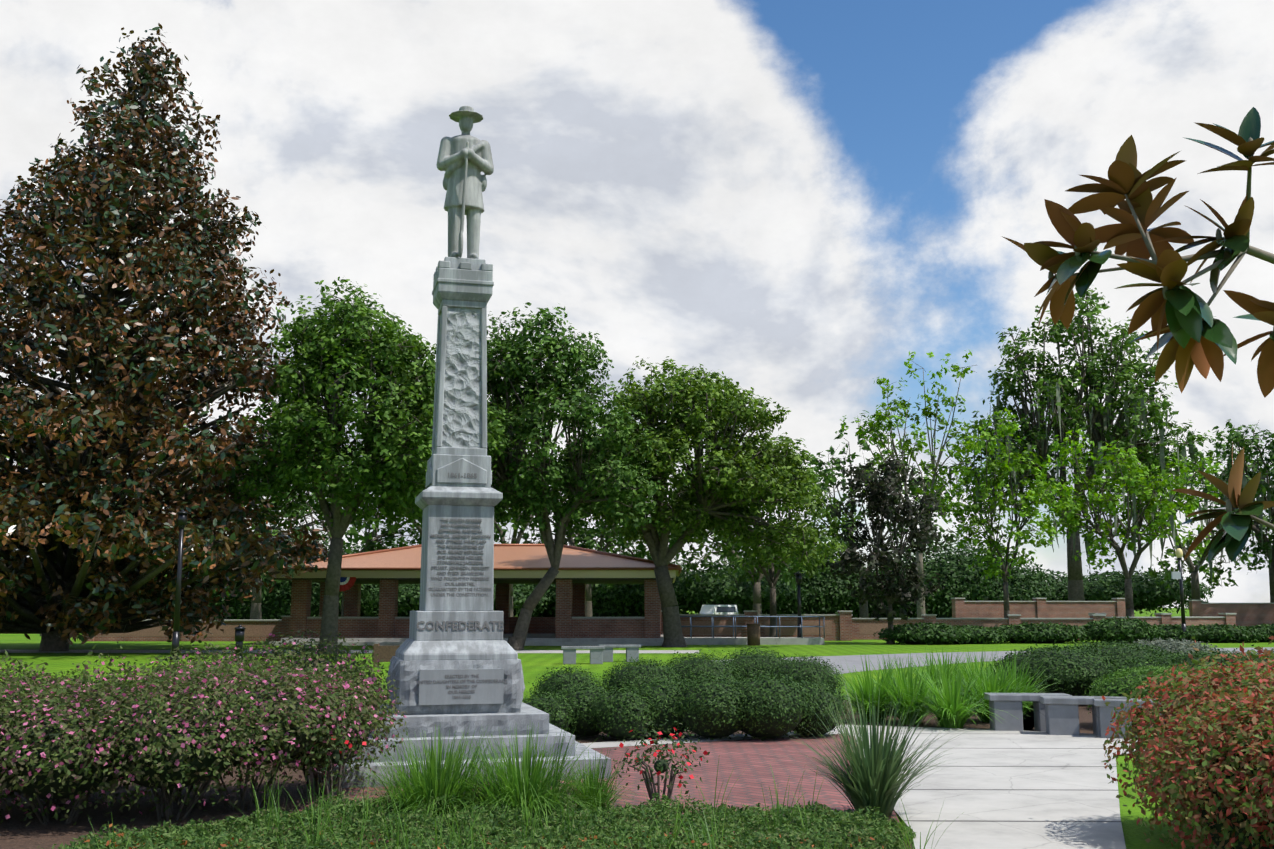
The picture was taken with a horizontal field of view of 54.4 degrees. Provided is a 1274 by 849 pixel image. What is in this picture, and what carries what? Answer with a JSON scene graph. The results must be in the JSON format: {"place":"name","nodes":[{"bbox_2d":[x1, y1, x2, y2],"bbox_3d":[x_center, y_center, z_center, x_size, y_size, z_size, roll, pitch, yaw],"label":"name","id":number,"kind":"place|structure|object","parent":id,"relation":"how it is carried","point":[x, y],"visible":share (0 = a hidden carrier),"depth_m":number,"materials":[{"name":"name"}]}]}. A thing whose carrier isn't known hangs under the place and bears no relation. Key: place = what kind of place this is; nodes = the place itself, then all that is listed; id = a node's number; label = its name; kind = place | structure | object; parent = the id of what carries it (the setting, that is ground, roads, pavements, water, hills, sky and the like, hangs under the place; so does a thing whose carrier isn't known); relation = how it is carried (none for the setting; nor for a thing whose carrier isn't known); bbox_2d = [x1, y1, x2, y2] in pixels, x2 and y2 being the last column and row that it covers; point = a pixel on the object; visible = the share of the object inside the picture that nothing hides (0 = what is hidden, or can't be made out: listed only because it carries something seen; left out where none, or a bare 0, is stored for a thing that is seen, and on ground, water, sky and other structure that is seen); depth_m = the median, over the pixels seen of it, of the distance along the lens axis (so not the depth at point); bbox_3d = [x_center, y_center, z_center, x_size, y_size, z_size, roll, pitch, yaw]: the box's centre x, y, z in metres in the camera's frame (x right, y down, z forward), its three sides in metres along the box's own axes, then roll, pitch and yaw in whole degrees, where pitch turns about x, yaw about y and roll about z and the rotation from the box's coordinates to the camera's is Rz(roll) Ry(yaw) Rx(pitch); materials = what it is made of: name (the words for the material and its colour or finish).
{"place":"outdoors","nodes":[
{"label":"outdoors","id":0,"kind":"place"},
{"bbox_2d":[82,616,289,640],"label":"memorial wall","id":1,"kind":"structure","parent":0,"point":[257,629],"depth_m":61.38,"materials":[{"name":"brick"}]},
{"bbox_2d":[0,650,698,652],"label":"lawn path","id":2,"kind":"structure","parent":0,"point":[352,651],"depth_m":47.14,"materials":[{"name":"concrete"}]},
{"bbox_2d":[372,644,399,666],"bbox_3d":[-6.873,6.537,35.057,1.200,0.650,0.200,0,-8,1],"label":"lawn sign","id":3,"kind":"object","parent":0,"point":[386,653],"visible":0.43,"depth_m":34.99,"materials":[{"name":"brown wood"}]},
{"bbox_2d":[395,257,517,660],"bbox_3d":[-1.964,0.348,13.659,1.180,4.385,1.180,2,-9,-15],"label":"monument shaft","id":4,"kind":"object","parent":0,"point":[462,291],"visible":1,"depth_m":13.30,"materials":[{"name":"grey stone"}]},
{"bbox_2d":[429,518,490,595],"bbox_3d":[-1.872,1.411,13.152,0.661,0.820,0.005,2,-9,-15],"label":"engraved inscription","id":5,"kind":"object","parent":4,"relation":"attached to","point":[459,552],"visible":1,"depth_m":13.15,"materials":[{"name":"grey stone"}]},
{"bbox_2d":[416,621,503,629],"bbox_3d":[-1.846,2.101,12.952,0.912,0.096,0.008,2,-9,-15],"label":"engraved lettering","id":6,"kind":"object","parent":4,"relation":"attached to","point":[469,624],"visible":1,"depth_m":12.95,"materials":[{"name":"grey stone"}]},
{"bbox_2d":[448,473,476,477],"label":"text dates","id":7,"kind":"object","parent":4,"relation":"attached to","point":[453,475],"visible":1,"depth_m":13.30,"materials":[{"name":"grey stone"}]},
{"bbox_2d":[436,106,493,258],"bbox_3d":[-1.952,-2.730,14.094,0.545,1.848,0.470,-4,-9,23],"label":"soldier statue","id":8,"kind":"object","parent":4,"relation":"on","point":[464,159],"visible":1,"depth_m":13.99,"materials":[{"name":"stone"}]},
{"bbox_2d":[257,734,898,843],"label":"brick plaza","id":9,"kind":"structure","parent":0,"point":[737,758],"depth_m":12.40,"materials":[{"name":"red brick"}]},
{"bbox_2d":[302,692,369,809],"bbox_3d":[-2.510,2.724,10.286,0.597,0.975,0.621,0,-8,1],"label":"rose bush","id":10,"kind":"object","parent":9,"relation":"on","point":[342,740],"depth_m":10.26,"materials":[{"name":"green plant"}]},
{"bbox_2d":[333,724,529,827],"bbox_3d":[-1.622,2.822,9.995,1.874,0.752,1.765,0,-8,1],"label":"grass clump","id":11,"kind":"object","parent":9,"relation":"on","point":[422,786],"visible":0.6,"depth_m":9.79,"materials":[{"name":"green plant"}]},
{"bbox_2d":[315,656,610,788],"bbox_3d":[-1.962,3.076,13.259,2.848,1.140,2.842,2,-9,-15],"label":"monument base","id":12,"kind":"object","parent":9,"relation":"on","point":[493,706],"visible":0.69,"depth_m":12.54,"materials":[{"name":"grey stone"}]},
{"bbox_2d":[416,674,506,698],"bbox_3d":[-1.786,2.675,12.640,0.932,0.241,0.005,2,-9,-15],"label":"engraved inscription","id":13,"kind":"object","parent":12,"relation":"attached to","point":[460,686],"visible":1,"depth_m":12.63,"materials":[{"name":"grey stone"}]},
{"bbox_2d":[422,723,627,830],"bbox_3d":[-0.904,2.798,9.922,1.856,0.778,1.881,0,-8,1],"label":"grass clump","id":14,"kind":"object","parent":9,"relation":"on","point":[535,769],"visible":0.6,"depth_m":9.71,"materials":[{"name":"green plant"}]},
{"bbox_2d":[547,749,643,810],"bbox_3d":[-0.376,2.895,10.041,1.002,0.560,1.050,0,-8,1],"label":"grass clump","id":15,"kind":"object","parent":9,"relation":"on","point":[596,783],"visible":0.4,"depth_m":9.94,"materials":[{"name":"green plant"}]},
{"bbox_2d":[612,719,709,807],"bbox_3d":[0.192,2.817,10.204,0.827,0.768,0.827,0,-8,1],"label":"rose bush","id":16,"kind":"object","parent":9,"relation":"on","point":[661,755],"depth_m":10.20,"materials":[{"name":"plant"}]},
{"bbox_2d":[0,608,1273,848],"bbox_3d":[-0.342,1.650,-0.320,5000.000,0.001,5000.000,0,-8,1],"label":"ground","id":17,"kind":"structure","parent":0,"point":[1132,828],"depth_m":43.45,"materials":[{"name":"green plant"}]},
{"bbox_2d":[0,759,321,848],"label":"mulch bed","id":18,"kind":"object","parent":17,"relation":"on","point":[16,832],"visible":0.33,"depth_m":10.19,"materials":[{"name":"brown soil"}]},
{"bbox_2d":[0,640,407,825],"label":"flowering hedge","id":19,"kind":"object","parent":18,"relation":"on","point":[58,703],"depth_m":9.71,"materials":[{"name":"green plant"}]},
{"bbox_2d":[140,629,389,758],"bbox_3d":[-4.174,3.031,13.933,2.991,1.440,2.336,0,-8,1],"label":"shrub","id":20,"kind":"object","parent":18,"relation":"on","point":[307,651],"depth_m":13.85,"materials":[{"name":"green plant"}]},
{"bbox_2d":[0,23,352,650],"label":"magnolia","id":21,"kind":"object","parent":17,"relation":"on","point":[93,171],"depth_m":45.85,"materials":[{"name":"green plant"}]},
{"bbox_2d":[169,509,188,659],"bbox_3d":[-14.764,5.145,39.907,0.400,4.820,0.400,0,-8,1],"label":"lamp post","id":22,"kind":"object","parent":17,"relation":"on","point":[182,519],"visible":0.92,"depth_m":39.85,"materials":[{"name":"black metal"}]},
{"bbox_2d":[116,422,265,617],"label":"tree","id":23,"kind":"object","parent":17,"relation":"on","point":[188,449],"depth_m":106.19,"materials":[{"name":"green plant"}]},
{"bbox_2d":[149,462,278,596],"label":"tree","id":24,"kind":"object","parent":17,"relation":"on","point":[227,592],"depth_m":71.23,"materials":[{"name":"green plant"}]},
{"bbox_2d":[233,625,245,657],"bbox_3d":[-12.722,6.973,39.621,0.400,1.120,0.400,0,-8,1],"label":"bollard","id":25,"kind":"object","parent":17,"relation":"on","point":[239,633],"visible":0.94,"depth_m":39.53,"materials":[{"name":"black metal"}]},
{"bbox_2d":[162,429,381,618],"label":"tree","id":26,"kind":"object","parent":17,"relation":"on","point":[353,530],"depth_m":99.57,"materials":[{"name":"green plant"}]},
{"bbox_2d":[253,435,421,616],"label":"tree","id":27,"kind":"object","parent":17,"relation":"on","point":[374,544],"depth_m":117.42,"materials":[{"name":"green plant"}]},
{"bbox_2d":[208,276,505,653],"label":"oak","id":28,"kind":"object","parent":17,"relation":"on","point":[384,337],"depth_m":45.05,"materials":[{"name":"green plant"}]},
{"bbox_2d":[302,406,563,543],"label":"tree","id":29,"kind":"object","parent":17,"relation":"on","point":[495,529],"depth_m":106.24,"materials":[{"name":"green plant"}]},
{"bbox_2d":[385,384,557,530],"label":"tree","id":30,"kind":"object","parent":17,"relation":"on","point":[413,525],"depth_m":76.82,"materials":[{"name":"green plant"}]},
{"bbox_2d":[269,570,675,645],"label":"pavilion","id":31,"kind":"structure","parent":17,"relation":"on","point":[570,624],"depth_m":55.46,"materials":[{"name":"brick"}]},
{"bbox_2d":[339,577,355,590],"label":"bunting","id":32,"kind":"object","parent":31,"relation":"attached to","point":[346,583],"visible":0.53,"depth_m":55.06},
{"bbox_2d":[271,544,681,576],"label":"pavilion roof","id":33,"kind":"structure","parent":31,"relation":"attached to","point":[520,556],"depth_m":56.75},
{"bbox_2d":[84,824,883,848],"bbox_3d":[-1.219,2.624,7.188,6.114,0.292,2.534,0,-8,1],"label":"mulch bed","id":34,"kind":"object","parent":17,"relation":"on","point":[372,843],"visible":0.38,"depth_m":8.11,"materials":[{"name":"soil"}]},
{"bbox_2d":[413,398,572,616],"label":"tree","id":35,"kind":"object","parent":17,"relation":"on","point":[514,536],"depth_m":110.96,"materials":[{"name":"green plant"}]},
{"bbox_2d":[379,302,663,649],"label":"oak","id":36,"kind":"object","parent":17,"relation":"on","point":[522,366],"depth_m":49.21,"materials":[{"name":"green plant"}]},
{"bbox_2d":[244,836,913,848],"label":"mulch bed","id":37,"kind":"object","parent":17,"relation":"on","point":[770,848],"depth_m":8.84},
{"bbox_2d":[37,789,915,848],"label":"ground cover leaves","id":38,"kind":"object","parent":37,"relation":"on","point":[827,821],"visible":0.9,"depth_m":8.74,"materials":[{"name":"green plant"}]},
{"bbox_2d":[88,761,962,848],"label":"weeds","id":39,"kind":"object","parent":38,"relation":"on","point":[471,833],"visible":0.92,"depth_m":8.24,"materials":[{"name":"green plant"}]},
{"bbox_2d":[765,687,969,818],"bbox_3d":[1.843,2.626,9.902,1.787,1.050,1.786,0,-8,1],"label":"flax clump","id":40,"kind":"object","parent":37,"relation":"in","point":[871,778],"visible":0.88,"depth_m":9.77,"materials":[{"name":"green plant"}]},
{"bbox_2d":[811,639,948,771],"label":"flax stalks","id":41,"kind":"object","parent":40,"relation":"attached to","point":[864,712],"visible":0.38,"depth_m":9.88,"materials":[{"name":"green plant"}]},
{"bbox_2d":[561,646,604,663],"bbox_3d":[-1.615,6.888,36.986,1.300,0.520,0.420,1,-8,-4],"label":"lawn bench","id":42,"kind":"object","parent":17,"relation":"on","point":[569,654],"depth_m":36.81,"materials":[{"name":"concrete"}]},
{"bbox_2d":[495,428,675,616],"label":"tree","id":43,"kind":"object","parent":17,"relation":"on","point":[590,541],"depth_m":117.18,"materials":[{"name":"green plant"}]},
{"bbox_2d":[598,645,640,661],"bbox_3d":[-0.545,7.107,38.472,1.300,0.520,0.420,1,-8,-4],"label":"lawn bench","id":44,"kind":"object","parent":17,"relation":"on","point":[633,650],"depth_m":38.30,"materials":[{"name":"concrete"}]},
{"bbox_2d":[574,452,723,609],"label":"tree","id":45,"kind":"object","parent":17,"relation":"on","point":[648,554],"depth_m":122.82,"materials":[{"name":"green plant"}]},
{"bbox_2d":[126,522,1213,618],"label":"understory","id":46,"kind":"object","parent":17,"relation":"on","point":[1027,584],"depth_m":129.40,"materials":[{"name":"green plant"}]},
{"bbox_2d":[557,356,846,646],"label":"oak","id":47,"kind":"object","parent":17,"relation":"on","point":[722,409],"depth_m":52.63,"materials":[{"name":"green plant"}]},
{"bbox_2d":[581,730,840,747],"bbox_3d":[-1.301,3.844,14.670,10.098,0.001,0.555,4,-9,-27],"label":"plaza border","id":48,"kind":"object","parent":17,"relation":"on","point":[633,742],"visible":0.29,"depth_m":15.61,"materials":[{"name":"concrete"}]},
{"bbox_2d":[575,700,852,742],"bbox_3d":[0.865,4.440,18.628,5.859,0.001,8.078,0,-8,1],"label":"mulch bed","id":49,"kind":"object","parent":17,"relation":"on","point":[586,739],"depth_m":16.09,"materials":[{"name":"brown soil"}]},
{"bbox_2d":[522,646,850,740],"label":"boxwoods","id":50,"kind":"object","parent":49,"relation":"on","point":[740,679],"depth_m":15.84,"materials":[{"name":"green plant"}]},
{"bbox_2d":[700,605,737,613],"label":"white van","id":51,"kind":"object","parent":17,"relation":"on","point":[718,609],"visible":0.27,"depth_m":119.61,"materials":[{"name":"white metal"}]},
{"bbox_2d":[669,444,832,613],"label":"tree","id":52,"kind":"object","parent":17,"relation":"on","point":[732,560],"depth_m":116.91,"materials":[{"name":"green plant"}]},
{"bbox_2d":[680,616,824,644],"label":"ramp railing","id":53,"kind":"object","parent":17,"relation":"on","point":[735,640],"visible":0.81,"depth_m":56.02,"materials":[{"name":"metal"}]},
{"bbox_2d":[746,624,760,645],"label":"trash can","id":54,"kind":"object","parent":17,"relation":"on","point":[753,634],"visible":1,"depth_m":54.81,"materials":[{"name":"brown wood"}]},
{"bbox_2d":[661,610,852,640],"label":"memorial wall","id":55,"kind":"structure","parent":17,"relation":"on","point":[838,626],"depth_m":62.77,"materials":[{"name":"brick"}]},
{"bbox_2d":[700,435,856,636],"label":"tree","id":56,"kind":"object","parent":17,"relation":"on","point":[748,559],"depth_m":61.16,"materials":[{"name":"green plant"}]},
{"bbox_2d":[795,571,801,636],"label":"lamp post","id":57,"kind":"object","parent":17,"relation":"on","point":[798,575],"visible":0.85,"depth_m":57.14,"materials":[{"name":"black metal"}]},
{"bbox_2d":[785,424,968,617],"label":"tree","id":58,"kind":"object","parent":17,"relation":"on","point":[825,486],"depth_m":121.83,"materials":[{"name":"green plant"}]},
{"bbox_2d":[817,454,954,643],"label":"tree","id":59,"kind":"object","parent":17,"relation":"on","point":[876,490],"depth_m":57.16,"materials":[{"name":"green plant"}]},
{"bbox_2d":[840,350,990,617],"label":"tree","id":60,"kind":"object","parent":17,"relation":"on","point":[879,416],"depth_m":83.25,"materials":[{"name":"green plant"}]},
{"bbox_2d":[851,700,1033,730],"bbox_3d":[5.036,4.498,19.026,3.351,0.001,7.842,-2,-9,12],"label":"mulch bed","id":61,"kind":"object","parent":17,"relation":"on","point":[977,724],"depth_m":18.02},
{"bbox_2d":[832,653,929,721],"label":"ornamental grass","id":62,"kind":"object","parent":61,"relation":"on","point":[867,686],"depth_m":18.20,"materials":[{"name":"green plant"}]},
{"bbox_2d":[847,649,941,714],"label":"ornamental grass","id":63,"kind":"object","parent":61,"relation":"on","point":[904,673],"depth_m":19.44,"materials":[{"name":"green plant"}]},
{"bbox_2d":[857,651,962,724],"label":"ornamental grass","id":64,"kind":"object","parent":61,"relation":"on","point":[908,691],"depth_m":17.83,"materials":[{"name":"green plant"}]},
{"bbox_2d":[906,652,973,705],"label":"ornamental grass","id":65,"kind":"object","parent":61,"relation":"on","point":[935,670],"depth_m":20.19,"materials":[{"name":"green plant"}]},
{"bbox_2d":[913,647,979,691],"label":"ornamental grass","id":66,"kind":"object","parent":61,"relation":"on","point":[940,667],"depth_m":22.31,"materials":[{"name":"green plant"}]},
{"bbox_2d":[889,655,1017,727],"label":"ornamental grass","id":67,"kind":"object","parent":61,"relation":"on","point":[949,709],"depth_m":17.16,"materials":[{"name":"green plant"}]},
{"bbox_2d":[918,647,1007,701],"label":"ornamental grass","id":68,"kind":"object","parent":61,"relation":"on","point":[970,666],"depth_m":20.71,"materials":[{"name":"green plant"}]},
{"bbox_2d":[948,651,1041,721],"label":"ornamental grass","id":69,"kind":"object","parent":61,"relation":"on","point":[992,685],"depth_m":18.19,"materials":[{"name":"green plant"}]},
{"bbox_2d":[964,652,1055,715],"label":"ornamental grass","id":70,"kind":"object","parent":61,"relation":"on","point":[1027,688],"depth_m":19.37,"materials":[{"name":"green plant"}]},
{"bbox_2d":[984,693,1071,731],"bbox_3d":[5.362,3.948,16.979,1.100,0.500,0.420,-1,-8,5],"label":"bench","id":71,"kind":"object","parent":61,"relation":"on","point":[1010,704],"visible":0.62,"depth_m":16.83,"materials":[{"name":"concrete"}]},
{"bbox_2d":[852,614,1105,639],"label":"memorial wall","id":72,"kind":"structure","parent":17,"relation":"on","point":[865,628],"depth_m":64.54,"materials":[{"name":"brick"}]},
{"bbox_2d":[938,408,1075,617],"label":"tree","id":73,"kind":"object","parent":17,"relation":"on","point":[1031,495],"depth_m":64.89,"materials":[{"name":"green plant"}]},
{"bbox_2d":[873,616,1273,644],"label":"hedges","id":74,"kind":"object","parent":17,"relation":"on","point":[1081,632],"depth_m":57.61,"materials":[{"name":"green plant"}]},
{"bbox_2d":[938,288,1215,600],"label":"tall tree","id":75,"kind":"object","parent":17,"relation":"on","point":[1138,367],"depth_m":84.97,"materials":[{"name":"green plant"}]},
{"bbox_2d":[949,380,1203,528],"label":"spanish moss","id":76,"kind":"object","parent":75,"relation":"hanging from","point":[1145,423],"visible":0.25,"depth_m":83.58,"materials":[{"name":"green plant"}]},
{"bbox_2d":[1023,703,1143,735],"bbox_3d":[12.114,5.038,22.687,9.304,0.001,19.057,-7,-11,38],"label":"mulch bed","id":77,"kind":"object","parent":17,"relation":"on","point":[1085,722],"depth_m":18.50,"materials":[{"name":"brown soil"}]},
{"bbox_2d":[987,638,1273,695],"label":"hedge","id":78,"kind":"object","parent":77,"relation":"on","point":[1085,651],"depth_m":21.33,"materials":[{"name":"green plant"}]},
{"bbox_2d":[1085,660,1273,724],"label":"hedge","id":79,"kind":"object","parent":77,"relation":"on","point":[1101,685],"depth_m":17.02,"materials":[{"name":"green plant"}]},
{"bbox_2d":[1034,429,1222,616],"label":"tree","id":80,"kind":"object","parent":17,"relation":"on","point":[1154,505],"depth_m":68.98,"materials":[{"name":"green plant"}]},
{"bbox_2d":[1048,485,1202,568],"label":"spanish moss","id":81,"kind":"object","parent":80,"relation":"hanging from","point":[1134,519],"visible":0.5,"depth_m":68.29,"materials":[{"name":"green plant"}]},
{"bbox_2d":[1088,613,1235,627],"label":"memorial wall","id":82,"kind":"structure","parent":17,"relation":"on","point":[1167,618],"depth_m":67.61,"materials":[{"name":"brick"}]},
{"bbox_2d":[1113,637,1227,655],"bbox_3d":[14.013,6.260,33.829,4.691,0.887,4.198,0,-8,1],"label":"shrub","id":83,"kind":"object","parent":17,"relation":"on","point":[1175,644],"depth_m":33.72,"materials":[{"name":"green plant"}]},
{"bbox_2d":[1171,546,1187,641],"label":"lamp post","id":84,"kind":"object","parent":17,"relation":"on","point":[1179,555],"visible":0.92,"depth_m":58.82,"materials":[{"name":"black metal"}]},
{"bbox_2d":[1101,636,1273,848],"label":"bush","id":85,"kind":"object","parent":17,"relation":"on","point":[1169,752],"depth_m":7.68,"materials":[{"name":"plant"}]},
{"bbox_2d":[1109,425,1273,599],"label":"tree","id":86,"kind":"object","parent":17,"relation":"on","point":[1166,564],"depth_m":119.70,"materials":[{"name":"green plant"}]},
{"bbox_2d":[1182,419,1273,602],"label":"tree","id":87,"kind":"object","parent":17,"relation":"on","point":[1234,439],"depth_m":90.23,"materials":[{"name":"green plant"}]},
{"bbox_2d":[1198,468,1273,585],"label":"mossy tree","id":88,"kind":"object","parent":87,"relation":"attached to","point":[1244,483],"visible":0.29,"depth_m":89.22,"materials":[{"name":"green plant"}]},
{"bbox_2d":[1188,600,1273,625],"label":"memorial wall","id":89,"kind":"structure","parent":17,"relation":"on","point":[1250,614],"depth_m":81.93,"materials":[{"name":"brick"}]},
{"bbox_2d":[0,0,1273,607],"label":"sky","id":90,"kind":"structure","parent":0,"point":[792,200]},
{"bbox_2d":[834,725,1137,848],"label":"sidewalk","id":91,"kind":"structure","parent":0,"point":[1021,790],"depth_m":11.27,"materials":[{"name":"concrete"}]},
{"bbox_2d":[1040,696,1126,735],"bbox_3d":[5.928,3.857,16.364,1.100,0.500,0.420,-2,-9,11],"label":"bench","id":92,"kind":"object","parent":91,"relation":"on","point":[1061,715],"visible":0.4,"depth_m":16.25,"materials":[{"name":"concrete"}]},
{"bbox_2d":[1094,698,1178,738],"bbox_3d":[6.472,3.793,15.928,1.100,0.500,0.420,-3,-9,19],"label":"bench","id":93,"kind":"object","parent":91,"relation":"on","point":[1105,711],"visible":0.27,"depth_m":15.88,"materials":[{"name":"concrete"}]},
{"bbox_2d":[711,647,1273,673],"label":"road","id":94,"kind":"structure","parent":0,"point":[852,661],"depth_m":40.72,"materials":[{"name":"concrete"}]},
{"bbox_2d":[951,598,1125,617],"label":"memorial wall","id":95,"kind":"structure","parent":0,"point":[1034,608],"depth_m":77.27,"materials":[{"name":"brick"}]},
{"bbox_2d":[1001,107,1273,568],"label":"magnolia branch","id":96,"kind":"object","parent":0,"point":[1198,335],"visible":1,"depth_m":4.52,"materials":[{"name":"brown plant"}]}
]}

